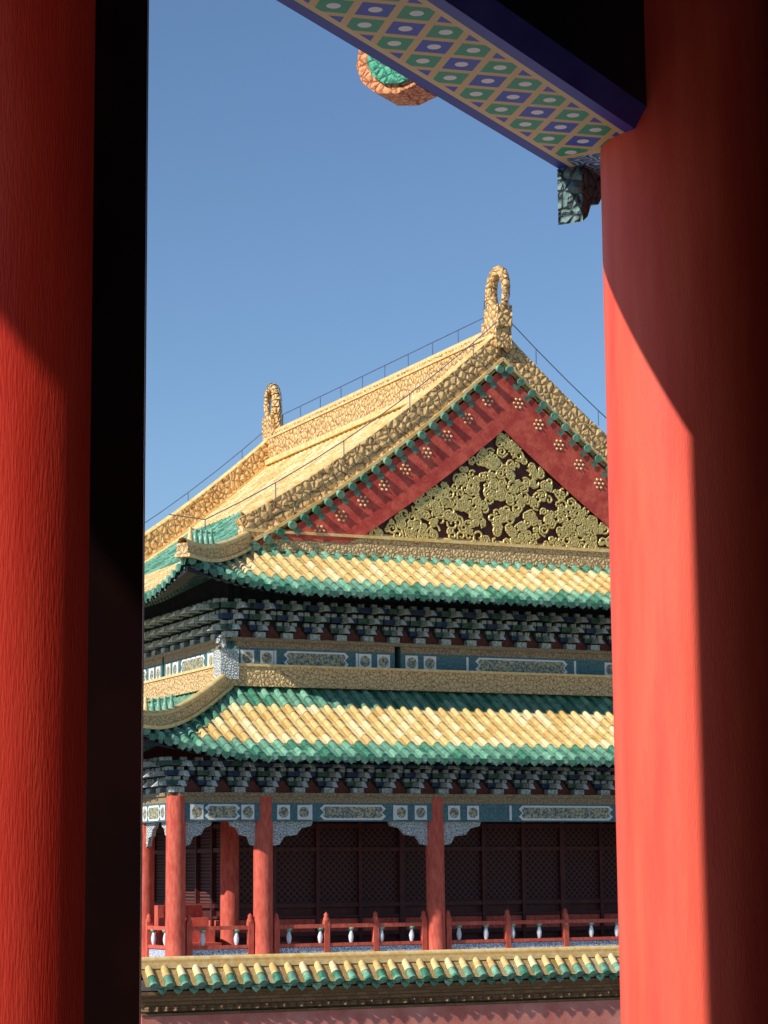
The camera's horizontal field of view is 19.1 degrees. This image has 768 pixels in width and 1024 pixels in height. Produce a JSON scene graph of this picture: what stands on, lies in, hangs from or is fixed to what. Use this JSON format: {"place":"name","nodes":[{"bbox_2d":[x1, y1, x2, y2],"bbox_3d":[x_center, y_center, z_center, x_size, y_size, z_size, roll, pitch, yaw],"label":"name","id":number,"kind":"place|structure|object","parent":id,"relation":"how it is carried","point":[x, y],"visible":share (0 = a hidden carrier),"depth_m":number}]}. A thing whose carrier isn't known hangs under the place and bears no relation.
{"place":"outdoors","nodes":[
{"label":"outdoors","id":0,"kind":"place"},
{"bbox_2d":[0,0,146,1023],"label":"gallery column","id":1,"kind":"structure","parent":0,"point":[47,71],"depth_m":3.42},
{"bbox_2d":[84,0,146,1023],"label":"door frame","id":2,"kind":"object","parent":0,"point":[113,863],"visible":1,"depth_m":3.27},
{"bbox_2d":[140,0,148,1023],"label":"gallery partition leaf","id":3,"kind":"object","parent":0,"point":[144,471],"depth_m":4.90},
{"bbox_2d":[142,796,445,956],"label":"columns","id":4,"kind":"structure","parent":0,"point":[175,907],"depth_m":51.48},
{"bbox_2d":[146,821,480,846],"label":"corner brackets","id":5,"kind":"object","parent":4,"relation":"attached to","point":[417,830],"visible":0.28,"depth_m":51.91},
{"bbox_2d":[143,579,615,822],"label":"painted beams","id":6,"kind":"structure","parent":4,"relation":"on","point":[313,807],"depth_m":54.81},
{"bbox_2d":[143,598,614,794],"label":"roof brackets","id":7,"kind":"object","parent":6,"relation":"on","point":[202,622],"visible":0.23,"depth_m":54.63},
{"bbox_2d":[145,0,606,530],"label":"sky","id":8,"kind":"structure","parent":0,"point":[310,231]},
{"bbox_2d":[144,364,610,610],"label":"upper roof tiles","id":9,"kind":"object","parent":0,"point":[312,573],"visible":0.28,"depth_m":56.11},
{"bbox_2d":[143,332,612,729],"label":"roof ridges","id":10,"kind":"object","parent":9,"relation":"on","point":[443,390],"visible":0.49,"depth_m":57.50},
{"bbox_2d":[145,277,605,529],"bbox_3d":[-0.285,-1.514,66.093,18.342,7.606,16.823,4,-10,-25],"label":"lightning protection wire","id":11,"kind":"object","parent":10,"relation":"attached to","point":[375,418],"visible":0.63,"depth_m":59.63},
{"bbox_2d":[262,265,511,449],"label":"roof ridge ornaments","id":12,"kind":"object","parent":10,"relation":"on","point":[501,316],"visible":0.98,"depth_m":59.64},
{"bbox_2d":[143,686,614,767],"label":"tower lower eave tiles","id":13,"kind":"object","parent":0,"point":[287,725],"visible":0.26,"depth_m":53.56},
{"bbox_2d":[143,711,617,948],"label":"wall","id":14,"kind":"structure","parent":0,"point":[401,910],"depth_m":55.53},
{"bbox_2d":[156,828,617,903],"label":"lattice panels","id":15,"kind":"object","parent":14,"relation":"in","point":[295,877],"depth_m":55.64},
{"bbox_2d":[141,973,619,1012],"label":"cornice","id":16,"kind":"structure","parent":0,"point":[144,987],"depth_m":48.75},
{"bbox_2d":[145,905,618,956],"bbox_3d":[-0.172,11.589,64.018,19.900,1.440,21.560,4,-10,-25],"label":"balustrade","id":17,"kind":"object","parent":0,"point":[199,936],"visible":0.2,"depth_m":52.40},
{"bbox_2d":[356,50,436,105],"bbox_3d":[0.401,-1.396,6.743,1.048,0.240,0.160,-6,-10,30],"label":"carved beam head","id":18,"kind":"object","parent":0,"point":[386,82],"visible":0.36,"depth_m":6.89},
{"bbox_2d":[237,365,609,557],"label":"tower gables","id":19,"kind":"object","parent":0,"point":[447,459],"visible":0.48,"depth_m":58.43},
{"bbox_2d":[314,396,608,548],"bbox_3d":[-0.272,0.133,65.833,10.695,3.962,16.060,4,-10,-25],"label":"gable ornament","id":20,"kind":"object","parent":19,"relation":"attached to","point":[490,461],"visible":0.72,"depth_m":58.60},
{"bbox_2d":[600,0,767,1023],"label":"gallery column","id":21,"kind":"structure","parent":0,"point":[684,184],"depth_m":6.05},
{"bbox_2d":[277,0,646,176],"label":"painted beam","id":22,"kind":"structure","parent":21,"relation":"on","point":[559,84],"depth_m":5.84},
{"bbox_2d":[557,165,600,224],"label":"gallery beam brackets","id":23,"kind":"object","parent":21,"relation":"attached to","point":[579,191],"visible":0.89,"depth_m":6.56},
{"label":"ground","id":24,"kind":"structure","parent":0,"visible":0},
{"bbox_2d":[141,976,620,1023],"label":"perimeter wall","id":25,"kind":"structure","parent":24,"relation":"on","point":[599,1010],"depth_m":48.84},
{"bbox_2d":[141,945,619,994],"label":"wall roof tiles","id":26,"kind":"object","parent":25,"relation":"on","point":[165,973],"visible":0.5,"depth_m":48.68}
]}

